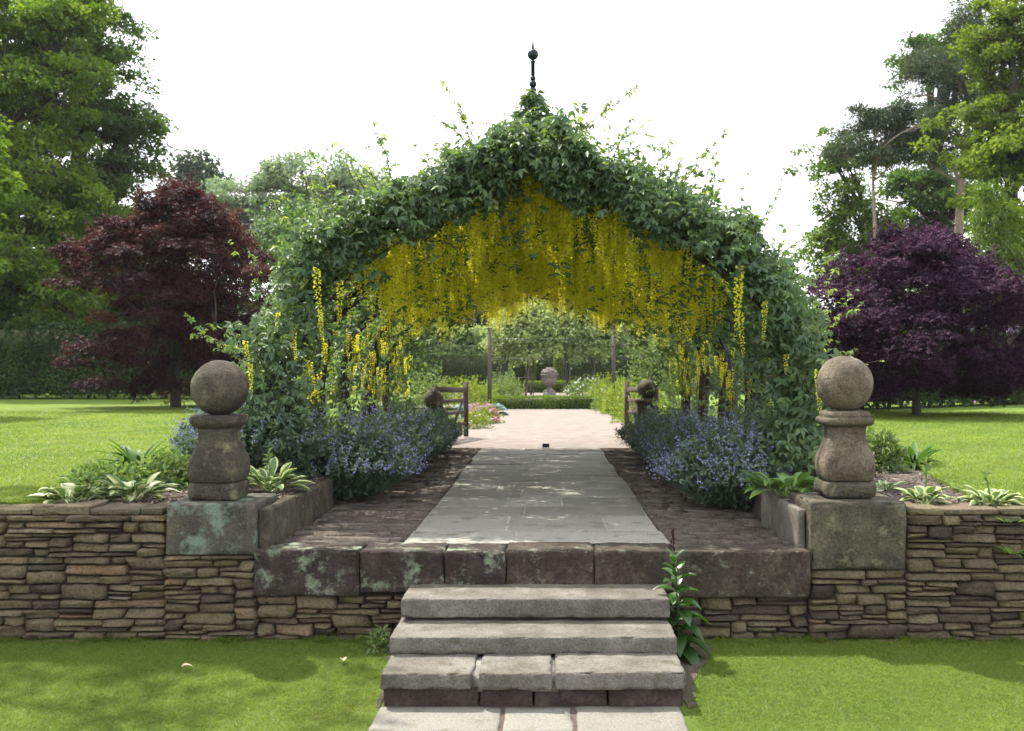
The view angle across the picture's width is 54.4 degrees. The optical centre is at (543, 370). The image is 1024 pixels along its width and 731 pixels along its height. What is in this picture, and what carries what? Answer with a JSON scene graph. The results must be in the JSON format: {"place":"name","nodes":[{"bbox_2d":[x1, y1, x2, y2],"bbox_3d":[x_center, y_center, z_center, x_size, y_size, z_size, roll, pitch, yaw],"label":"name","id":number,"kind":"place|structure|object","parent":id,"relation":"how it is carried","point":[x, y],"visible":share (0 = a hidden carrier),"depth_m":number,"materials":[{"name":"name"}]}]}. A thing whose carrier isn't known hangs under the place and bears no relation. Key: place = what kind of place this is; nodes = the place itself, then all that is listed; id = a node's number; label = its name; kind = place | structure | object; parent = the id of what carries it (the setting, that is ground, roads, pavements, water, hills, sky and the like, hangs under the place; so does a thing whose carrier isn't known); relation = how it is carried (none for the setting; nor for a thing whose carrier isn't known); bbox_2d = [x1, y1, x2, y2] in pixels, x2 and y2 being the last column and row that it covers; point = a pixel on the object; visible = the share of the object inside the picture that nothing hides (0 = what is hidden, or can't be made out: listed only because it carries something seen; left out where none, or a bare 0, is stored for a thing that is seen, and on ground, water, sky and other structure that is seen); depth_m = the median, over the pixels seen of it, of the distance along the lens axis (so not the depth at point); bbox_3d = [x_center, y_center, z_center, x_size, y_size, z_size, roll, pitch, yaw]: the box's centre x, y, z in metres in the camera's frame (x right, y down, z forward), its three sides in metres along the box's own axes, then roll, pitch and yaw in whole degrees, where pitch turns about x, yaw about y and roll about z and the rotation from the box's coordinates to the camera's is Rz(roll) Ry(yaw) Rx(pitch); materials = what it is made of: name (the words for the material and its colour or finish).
{"place":"outdoors","nodes":[
{"label":"outdoors","id":0,"kind":"place"},
{"bbox_2d":[0,395,423,504],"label":"lawn","id":1,"kind":"structure","parent":0,"point":[42,403],"depth_m":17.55,"materials":[{"name":"green plant"}]},
{"bbox_2d":[0,116,27,223],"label":"broadleaf tree","id":2,"kind":"object","parent":1,"relation":"on","point":[6,180],"visible":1,"depth_m":19.22,"materials":[{"name":"green plant"}]},
{"bbox_2d":[0,0,139,395],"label":"tall tree","id":3,"kind":"object","parent":1,"relation":"on","point":[38,65],"visible":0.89,"depth_m":31.51,"materials":[{"name":"green plant"}]},
{"bbox_2d":[0,318,343,398],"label":"hedge","id":4,"kind":"object","parent":1,"relation":"on","point":[29,349],"visible":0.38,"depth_m":28.95,"materials":[{"name":"green plant"}]},
{"bbox_2d":[39,171,309,406],"bbox_3d":[-8.251,-1.771,22.476,5.696,5.434,5.210,0,0,0],"label":"japanese maple","id":5,"kind":"object","parent":1,"relation":"on","point":[172,222],"visible":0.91,"depth_m":21.63,"materials":[{"name":"red plant"}]},
{"bbox_2d":[80,434,345,503],"bbox_3d":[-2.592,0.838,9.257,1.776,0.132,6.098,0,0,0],"label":"mulch","id":6,"kind":"object","parent":0,"point":[172,497],"visible":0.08,"depth_m":6.70,"materials":[{"name":"brown soil"}]},
{"bbox_2d":[24,483,111,503],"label":"hosta","id":7,"kind":"object","parent":6,"relation":"on","point":[74,492],"visible":0.78,"depth_m":6.24,"materials":[{"name":"green plant"}]},
{"bbox_2d":[54,452,147,497],"bbox_3d":[-3.045,0.731,6.865,0.658,0.327,0.606,0,0,-15],"label":"leafy plant","id":8,"kind":"object","parent":6,"relation":"on","point":[91,472],"visible":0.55,"depth_m":6.84,"materials":[{"name":"green plant"}]},
{"bbox_2d":[90,472,179,501],"bbox_3d":[-2.678,0.761,6.481,0.508,0.196,0.524,0,0,42],"label":"hosta","id":9,"kind":"object","parent":6,"relation":"on","point":[146,488],"visible":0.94,"depth_m":6.42,"materials":[{"name":"green plant"}]},
{"bbox_2d":[90,438,179,464],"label":"fern","id":10,"kind":"object","parent":6,"relation":"on","point":[130,456],"visible":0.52,"depth_m":8.67,"materials":[{"name":"green plant"}]},
{"bbox_2d":[124,445,191,490],"bbox_3d":[-2.711,0.722,7.197,0.599,0.377,0.604,0,0,29],"label":"leafy plant","id":11,"kind":"object","parent":6,"relation":"on","point":[174,468],"visible":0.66,"depth_m":7.13,"materials":[{"name":"green plant"}]},
{"bbox_2d":[166,402,204,457],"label":"catmint","id":12,"kind":"object","parent":6,"relation":"on","point":[181,436],"visible":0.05,"depth_m":8.12,"materials":[{"name":"green plant"}]},
{"bbox_2d":[165,364,345,473],"bbox_3d":[-2.226,0.402,7.750,1.339,0.916,1.105,0,0,0],"label":"catmint","id":13,"kind":"object","parent":6,"relation":"on","point":[303,439],"visible":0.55,"depth_m":7.58,"materials":[{"name":"green plant"}]},
{"bbox_2d":[247,447,313,491],"bbox_3d":[-1.890,0.692,6.998,0.520,0.315,0.585,0,0,38],"label":"hosta","id":14,"kind":"object","parent":6,"relation":"on","point":[268,476],"visible":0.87,"depth_m":6.99,"materials":[{"name":"green plant"}]},
{"bbox_2d":[281,448,480,544],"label":"pavement","id":15,"kind":"structure","parent":0,"point":[400,511],"depth_m":7.88,"materials":[{"name":"stone"}]},
{"bbox_2d":[258,478,332,547],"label":"bed kerb","id":16,"kind":"structure","parent":15,"relation":"on","point":[283,518],"depth_m":6.65,"materials":[{"name":"grey stone"}]},
{"bbox_2d":[297,405,430,500],"bbox_3d":[-1.605,0.683,8.435,1.287,0.814,1.445,0,0,0],"label":"catmint","id":17,"kind":"object","parent":15,"relation":"on","point":[368,463],"visible":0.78,"depth_m":8.20,"materials":[{"name":"blue plant"}]},
{"bbox_2d":[350,397,436,480],"bbox_3d":[-1.588,0.670,9.742,1.071,0.840,1.489,0,0,0],"label":"catmint","id":18,"kind":"object","parent":15,"relation":"on","point":[395,425],"visible":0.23,"depth_m":9.67,"materials":[{"name":"green plant"}]},
{"bbox_2d":[376,399,451,464],"bbox_3d":[-1.559,0.685,11.009,1.072,0.810,1.535,0,0,0],"label":"catmint","id":19,"kind":"object","parent":15,"relation":"on","point":[434,439],"visible":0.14,"depth_m":10.93,"materials":[{"name":"green plant"}]},
{"bbox_2d":[400,403,458,458],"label":"catmint","id":20,"kind":"object","parent":15,"relation":"on","point":[439,426],"visible":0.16,"depth_m":12.23,"materials":[{"name":"green plant"}]},
{"bbox_2d":[410,396,470,451],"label":"catmint","id":21,"kind":"object","parent":15,"relation":"on","point":[459,433],"visible":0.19,"depth_m":13.35,"materials":[{"name":"green plant"}]},
{"bbox_2d":[32,380,768,448],"bbox_3d":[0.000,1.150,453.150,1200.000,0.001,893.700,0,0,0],"label":"ground","id":22,"kind":"structure","parent":0,"point":[451,409],"depth_m":26.93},
{"bbox_2d":[18,0,183,394],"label":"tall tree","id":23,"kind":"object","parent":22,"relation":"on","point":[119,163],"visible":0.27,"depth_m":37.27,"materials":[{"name":"green plant"}]},
{"bbox_2d":[158,148,243,266],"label":"conifer","id":24,"kind":"object","parent":22,"relation":"on","point":[200,166],"visible":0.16,"depth_m":70.88,"materials":[{"name":"green plant"}]},
{"bbox_2d":[12,185,443,394],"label":"undergrowth","id":25,"kind":"object","parent":22,"relation":"on","point":[266,245],"visible":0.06,"depth_m":40.99,"materials":[{"name":"green plant"}]},
{"bbox_2d":[189,146,408,277],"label":"broad tree","id":26,"kind":"object","parent":22,"relation":"on","point":[274,177],"visible":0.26,"depth_m":58.42,"materials":[{"name":"green plant"}]},
{"bbox_2d":[184,79,588,480],"bbox_3d":[-1.284,-0.572,8.240,3.352,3.416,1.756,0,0,0],"label":"laburnum tree","id":27,"kind":"object","parent":22,"relation":"on","point":[486,176],"visible":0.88,"depth_m":7.76,"materials":[{"name":"green plant"}]},
{"bbox_2d":[225,147,581,430],"bbox_3d":[-1.298,-0.506,9.578,3.338,3.282,1.990,0,0,0],"label":"laburnum tree","id":28,"kind":"object","parent":22,"relation":"on","point":[492,267],"visible":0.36,"depth_m":9.42,"materials":[{"name":"yellow plant"}]},
{"bbox_2d":[391,366,456,409],"bbox_3d":[-3.490,0.516,29.061,1.943,1.396,1.896,0,0,-31],"label":"border shrub","id":29,"kind":"object","parent":22,"relation":"on","point":[414,389],"visible":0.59,"depth_m":28.93,"materials":[{"name":"green plant"}]},
{"bbox_2d":[307,238,561,434],"bbox_3d":[-1.130,-0.488,11.118,3.462,3.240,2.008,0,0,0],"label":"laburnum tree","id":30,"kind":"object","parent":22,"relation":"on","point":[340,382],"visible":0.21,"depth_m":11.02,"materials":[{"name":"yellow plant"}]},
{"bbox_2d":[334,265,567,424],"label":"laburnum tree","id":31,"kind":"object","parent":22,"relation":"on","point":[376,377],"visible":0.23,"depth_m":12.52,"materials":[{"name":"yellow plant"}]},
{"bbox_2d":[413,322,492,379],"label":"hedge","id":32,"kind":"object","parent":22,"relation":"on","point":[442,346],"visible":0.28,"depth_m":76.92,"materials":[{"name":"green plant"}]},
{"bbox_2d":[425,374,484,403],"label":"border shrub","id":33,"kind":"object","parent":22,"relation":"on","point":[455,383],"visible":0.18,"depth_m":33.88,"materials":[{"name":"green plant"}]},
{"bbox_2d":[434,290,504,354],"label":"tree","id":34,"kind":"object","parent":22,"relation":"on","point":[477,319],"visible":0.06,"depth_m":82.01,"materials":[{"name":"green plant"}]},
{"bbox_2d":[449,375,500,406],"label":"border shrub","id":35,"kind":"object","parent":22,"relation":"on","point":[480,391],"visible":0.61,"depth_m":30.36,"materials":[{"name":"green plant"}]},
{"bbox_2d":[477,374,526,401],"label":"border shrub","id":36,"kind":"object","parent":22,"relation":"on","point":[506,389],"visible":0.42,"depth_m":32.80,"materials":[{"name":"green plant"}]},
{"bbox_2d":[484,365,524,398],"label":"border shrub","id":37,"kind":"object","parent":22,"relation":"on","point":[506,375],"visible":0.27,"depth_m":36.89,"materials":[{"name":"green plant"}]},
{"bbox_2d":[270,39,798,470],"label":"garden arch","id":38,"kind":"structure","parent":22,"relation":"on","point":[532,54],"depth_m":11.08,"materials":[{"name":"black metal"}]},
{"bbox_2d":[492,394,601,408],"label":"box hedge","id":39,"kind":"object","parent":22,"relation":"on","point":[563,402],"visible":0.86,"depth_m":28.51,"materials":[{"name":"green plant"}]},
{"bbox_2d":[424,354,674,391],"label":"yew hedge","id":40,"kind":"object","parent":22,"relation":"on","point":[458,365],"visible":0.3,"depth_m":52.41,"materials":[{"name":"green plant"}]},
{"bbox_2d":[523,380,575,392],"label":"box hedge","id":41,"kind":"object","parent":22,"relation":"on","point":[540,387],"visible":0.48,"depth_m":49.67,"materials":[{"name":"green plant"}]},
{"bbox_2d":[553,354,564,382],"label":"yew buttress","id":42,"kind":"structure","parent":22,"relation":"on","point":[558,364],"depth_m":51.91,"materials":[{"name":"green plant"}]},
{"bbox_2d":[487,328,644,404],"bbox_3d":[0.660,-0.078,29.020,4.803,2.396,0.265,0,0,-17],"label":"rose fence","id":43,"kind":"object","parent":22,"relation":"on","point":[613,357],"visible":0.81,"depth_m":28.71,"materials":[{"name":"wood"}]},
{"bbox_2d":[559,373,607,398],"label":"border shrub","id":44,"kind":"object","parent":22,"relation":"on","point":[579,388],"visible":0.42,"depth_m":33.91,"materials":[{"name":"green plant"}]},
{"bbox_2d":[584,371,632,403],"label":"border shrub","id":45,"kind":"object","parent":22,"relation":"on","point":[600,385],"visible":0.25,"depth_m":30.39,"materials":[{"name":"green plant"}]},
{"bbox_2d":[518,252,739,422],"bbox_3d":[1.119,-0.561,12.581,3.374,3.387,2.029,0,0,0],"label":"laburnum tree","id":46,"kind":"object","parent":22,"relation":"on","point":[704,381],"visible":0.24,"depth_m":12.53,"materials":[{"name":"yellow plant"}]},
{"bbox_2d":[595,322,669,356],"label":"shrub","id":47,"kind":"object","parent":22,"relation":"on","point":[623,333],"visible":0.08,"depth_m":76.97,"materials":[{"name":"green plant"}]},
{"bbox_2d":[528,239,751,432],"bbox_3d":[1.076,-0.517,11.088,3.571,3.304,1.892,0,0,0],"label":"laburnum tree","id":48,"kind":"object","parent":22,"relation":"on","point":[722,406],"visible":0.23,"depth_m":11.11,"materials":[{"name":"yellow plant"}]},
{"bbox_2d":[615,324,680,411],"bbox_3d":[2.924,-0.229,26.932,1.842,2.803,1.713,0,0,-20],"label":"border shrub","id":49,"kind":"object","parent":22,"relation":"on","point":[634,370],"visible":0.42,"depth_m":26.87,"materials":[{"name":"green plant"}]},
{"bbox_2d":[456,84,884,477],"bbox_3d":[1.019,-0.566,8.181,3.610,3.407,1.714,0,0,0],"label":"laburnum tree","id":50,"kind":"object","parent":22,"relation":"on","point":[578,173],"visible":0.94,"depth_m":7.73,"materials":[{"name":"green plant"}]},
{"bbox_2d":[520,133,836,429],"bbox_3d":[1.024,-0.609,9.602,3.319,3.483,2.170,0,0,0],"label":"laburnum tree","id":51,"kind":"object","parent":22,"relation":"on","point":[577,264],"visible":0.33,"depth_m":9.43,"materials":[{"name":"yellow plant"}]},
{"bbox_2d":[655,255,1023,394],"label":"undergrowth","id":52,"kind":"object","parent":22,"relation":"on","point":[732,353],"visible":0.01,"depth_m":46.16,"materials":[{"name":"green plant"}]},
{"bbox_2d":[781,125,916,290],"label":"broad tree","id":53,"kind":"object","parent":22,"relation":"on","point":[832,234],"visible":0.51,"depth_m":38.60,"materials":[{"name":"green plant"}]},
{"bbox_2d":[853,16,998,286],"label":"pine tree","id":54,"kind":"object","parent":22,"relation":"on","point":[924,193],"visible":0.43,"depth_m":41.37,"materials":[{"name":"green plant"}]},
{"bbox_2d":[886,0,1016,311],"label":"pine tree","id":55,"kind":"object","parent":22,"relation":"on","point":[926,65],"visible":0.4,"depth_m":36.62,"materials":[{"name":"green plant"}]},
{"bbox_2d":[0,636,1023,730],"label":"lawn","id":56,"kind":"structure","parent":0,"point":[687,716],"depth_m":5.17,"materials":[{"name":"plant"}]},
{"bbox_2d":[0,500,405,641],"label":"dry stone wall","id":57,"kind":"structure","parent":56,"relation":"on","point":[92,568],"depth_m":6.00,"materials":[{"name":"stone"}]},
{"bbox_2d":[166,360,277,554],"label":"stone pillar","id":58,"kind":"structure","parent":57,"relation":"on","point":[217,509],"depth_m":6.10,"materials":[{"name":"grey stone"}]},
{"bbox_2d":[364,624,390,654],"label":"weed","id":59,"kind":"object","parent":56,"relation":"on","point":[384,639],"visible":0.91,"depth_m":5.78,"materials":[{"name":"green plant"}]},
{"bbox_2d":[380,583,685,706],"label":"stone steps","id":60,"kind":"structure","parent":56,"relation":"on","point":[505,644],"depth_m":5.24,"materials":[{"name":"grey stone"}]},
{"bbox_2d":[676,643,711,707],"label":"soil","id":61,"kind":"structure","parent":56,"relation":"on","point":[690,677],"depth_m":5.44,"materials":[{"name":"brown soil"}]},
{"bbox_2d":[653,528,712,664],"bbox_3d":[0.783,1.319,5.677,0.378,0.847,0.368,0,0,43],"label":"foxglove","id":62,"kind":"object","parent":61,"relation":"on","point":[686,650],"visible":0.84,"depth_m":5.66,"materials":[{"name":"green plant"}]},
{"bbox_2d":[666,502,1023,642],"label":"dry stone wall","id":63,"kind":"structure","parent":56,"relation":"on","point":[957,575],"depth_m":6.00,"materials":[{"name":"stone"}]},
{"bbox_2d":[253,542,810,597],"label":"terrace kerb","id":64,"kind":"structure","parent":63,"relation":"on","point":[756,570],"depth_m":5.96,"materials":[{"name":"stone"}]},
{"bbox_2d":[790,356,906,569],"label":"stone pillar","id":65,"kind":"structure","parent":63,"relation":"on","point":[854,519],"depth_m":6.09,"materials":[{"name":"grey stone"}]},
{"bbox_2d":[0,631,1023,643],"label":"grass","id":66,"kind":"structure","parent":0,"point":[907,638],"depth_m":5.96,"materials":[{"name":"green plant"}]},
{"bbox_2d":[7,0,1023,369],"label":"sky","id":67,"kind":"structure","parent":0,"point":[245,82],"materials":[{"name":"white"}]},
{"bbox_2d":[368,706,687,730],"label":"path","id":68,"kind":"structure","parent":0,"point":[663,718],"depth_m":4.73,"materials":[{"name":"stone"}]},
{"bbox_2d":[404,447,669,546],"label":"path","id":69,"kind":"structure","parent":0,"point":[547,517],"depth_m":8.09,"materials":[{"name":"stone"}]},
{"bbox_2d":[448,409,628,447],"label":"gravel","id":70,"kind":"structure","parent":0,"point":[531,428],"depth_m":17.85,"materials":[{"name":"beige gravel"}]},
{"bbox_2d":[421,390,446,418],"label":"gate pier","id":71,"kind":"structure","parent":70,"relation":"on","point":[431,398],"depth_m":14.94,"materials":[{"name":"grey stone"}]},
{"bbox_2d":[431,382,468,435],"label":"garden gate","id":72,"kind":"structure","parent":70,"relation":"on","point":[464,390],"depth_m":16.03,"materials":[{"name":"brown wood"}]},
{"bbox_2d":[355,272,563,417],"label":"laburnum tree","id":73,"kind":"object","parent":70,"relation":"on","point":[385,398],"visible":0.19,"depth_m":14.06,"materials":[{"name":"yellow plant"}]},
{"bbox_2d":[461,407,494,428],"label":"flower clump","id":74,"kind":"object","parent":70,"relation":"on","point":[479,418],"visible":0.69,"depth_m":18.84,"materials":[{"name":"green plant"}]},
{"bbox_2d":[469,399,505,423],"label":"flower clump","id":75,"kind":"object","parent":70,"relation":"on","point":[492,409],"visible":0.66,"depth_m":20.70,"materials":[{"name":"plant"}]},
{"bbox_2d":[509,270,736,419],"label":"laburnum tree","id":76,"kind":"object","parent":70,"relation":"on","point":[684,398],"visible":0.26,"depth_m":14.05,"materials":[{"name":"yellow plant"}]},
{"bbox_2d":[595,376,660,415],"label":"border shrub","id":77,"kind":"object","parent":70,"relation":"on","point":[607,405],"visible":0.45,"depth_m":25.31,"materials":[{"name":"green plant"}]},
{"bbox_2d":[609,378,676,422],"bbox_3d":[2.054,0.665,21.068,1.416,1.025,1.961,0,0,0],"label":"border shrub","id":78,"kind":"object","parent":70,"relation":"on","point":[618,416],"visible":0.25,"depth_m":20.82,"materials":[{"name":"green plant"}]},
{"bbox_2d":[634,379,658,418],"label":"gate pier","id":79,"kind":"structure","parent":70,"relation":"on","point":[644,385],"depth_m":14.92,"materials":[{"name":"grey stone"}]},
{"bbox_2d":[624,382,657,428],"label":"garden gate","id":80,"kind":"structure","parent":79,"relation":"attached to","point":[628,390],"depth_m":16.19,"materials":[{"name":"wood"}]},
{"bbox_2d":[413,392,665,407],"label":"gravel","id":81,"kind":"structure","parent":0,"point":[541,394],"depth_m":44.07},
{"bbox_2d":[478,294,620,395],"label":"rose arbour","id":82,"kind":"object","parent":81,"relation":"on","point":[539,326],"visible":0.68,"depth_m":41.23,"materials":[{"name":"plant"}]},
{"bbox_2d":[541,367,557,398],"bbox_3d":[0.205,0.476,37.200,0.669,1.228,0.669,0,0,0],"label":"stone urn","id":83,"kind":"object","parent":81,"relation":"on","point":[549,383],"visible":0.99,"depth_m":36.97,"materials":[{"name":"grey stone"}]},
{"bbox_2d":[600,448,789,543],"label":"pavement","id":84,"kind":"structure","parent":0,"point":[667,508],"depth_m":7.63,"materials":[{"name":"stone"}]},
{"bbox_2d":[613,401,665,450],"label":"catmint","id":85,"kind":"object","parent":84,"relation":"on","point":[622,432],"visible":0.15,"depth_m":13.13,"materials":[{"name":"green plant"}]},
{"bbox_2d":[632,401,717,467],"bbox_3d":[1.450,0.692,10.455,1.052,0.817,1.540,0,0,0],"label":"catmint","id":86,"kind":"object","parent":84,"relation":"on","point":[643,443],"visible":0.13,"depth_m":10.44,"materials":[{"name":"green plant"}]},
{"bbox_2d":[646,408,793,509],"bbox_3d":[1.407,0.685,7.867,1.226,0.809,1.458,0,0,0],"label":"catmint","id":87,"kind":"object","parent":84,"relation":"on","point":[708,471],"visible":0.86,"depth_m":7.65,"materials":[{"name":"blue plant"}]},
{"bbox_2d":[761,489,805,547],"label":"bed kerb","id":88,"kind":"structure","parent":84,"relation":"on","point":[783,518],"depth_m":6.43,"materials":[{"name":"stone"}]},
{"bbox_2d":[659,395,1023,503],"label":"lawn","id":89,"kind":"structure","parent":0,"point":[977,407],"depth_m":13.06,"materials":[{"name":"green plant"}]},
{"bbox_2d":[818,95,955,281],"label":"pine tree","id":90,"kind":"object","parent":89,"relation":"on","point":[892,121],"visible":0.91,"depth_m":33.50,"materials":[{"name":"green plant"}]},
{"bbox_2d":[767,210,1023,415],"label":"japanese maple","id":91,"kind":"object","parent":89,"relation":"on","point":[961,276],"visible":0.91,"depth_m":17.37,"materials":[{"name":"purple plant"}]},
{"bbox_2d":[769,328,1023,410],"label":"hedge","id":92,"kind":"object","parent":89,"relation":"on","point":[927,398],"visible":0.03,"depth_m":22.20,"materials":[{"name":"green plant"}]},
{"bbox_2d":[907,0,1023,331],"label":"tall tree","id":93,"kind":"object","parent":89,"relation":"on","point":[998,153],"visible":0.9,"depth_m":30.43,"materials":[{"name":"green plant"}]},
{"bbox_2d":[957,178,1023,403],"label":"weeping conifer","id":94,"kind":"object","parent":89,"relation":"on","point":[999,216],"visible":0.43,"depth_m":24.69,"materials":[{"name":"green plant"}]},
{"bbox_2d":[738,427,978,517],"bbox_3d":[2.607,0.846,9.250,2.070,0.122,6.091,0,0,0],"label":"mulch","id":95,"kind":"object","parent":0,"point":[921,479],"visible":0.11,"depth_m":7.23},
{"bbox_2d":[719,391,778,456],"bbox_3d":[1.985,0.620,8.907,1.066,0.940,1.139,0,0,0],"label":"catmint","id":96,"kind":"object","parent":95,"relation":"on","point":[753,414],"visible":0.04,"depth_m":8.86,"materials":[{"name":"green plant"}]},
{"bbox_2d":[738,470,818,498],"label":"hosta","id":97,"kind":"object","parent":95,"relation":"on","point":[801,481],"visible":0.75,"depth_m":6.68,"materials":[{"name":"green plant"}]},
{"bbox_2d":[866,423,911,472],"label":"leafy plant","id":98,"kind":"object","parent":95,"relation":"on","point":[885,455],"visible":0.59,"depth_m":8.35,"materials":[{"name":"green plant"}]},
{"bbox_2d":[894,457,955,503],"bbox_3d":[2.465,0.715,6.372,0.414,0.340,0.454,0,0,0],"label":"hosta","id":99,"kind":"object","parent":95,"relation":"on","point":[922,493],"visible":0.94,"depth_m":6.33,"materials":[{"name":"green plant"}]},
{"bbox_2d":[956,468,1023,505],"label":"hosta","id":100,"kind":"object","parent":95,"relation":"on","point":[992,496],"visible":0.84,"depth_m":6.21,"materials":[{"name":"green plant"}]},
{"bbox_2d":[875,440,943,470],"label":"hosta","id":101,"kind":"object","parent":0,"point":[914,454],"visible":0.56,"depth_m":8.62,"materials":[{"name":"green plant"}]},
{"label":"pavement bed","id":102,"kind":"structure","parent":0,"visible":0},
{"bbox_2d":[620,399,682,460],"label":"catmint","id":103,"kind":"object","parent":102,"relation":"on","point":[630,435],"visible":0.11,"depth_m":11.72,"materials":[{"name":"green plant"}]},
{"bbox_2d":[639,401,733,487],"bbox_3d":[1.436,0.677,9.202,1.116,0.825,1.499,0,0,0],"label":"catmint","id":104,"kind":"object","parent":102,"relation":"on","point":[685,426],"visible":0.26,"depth_m":9.10,"materials":[{"name":"green plant"}]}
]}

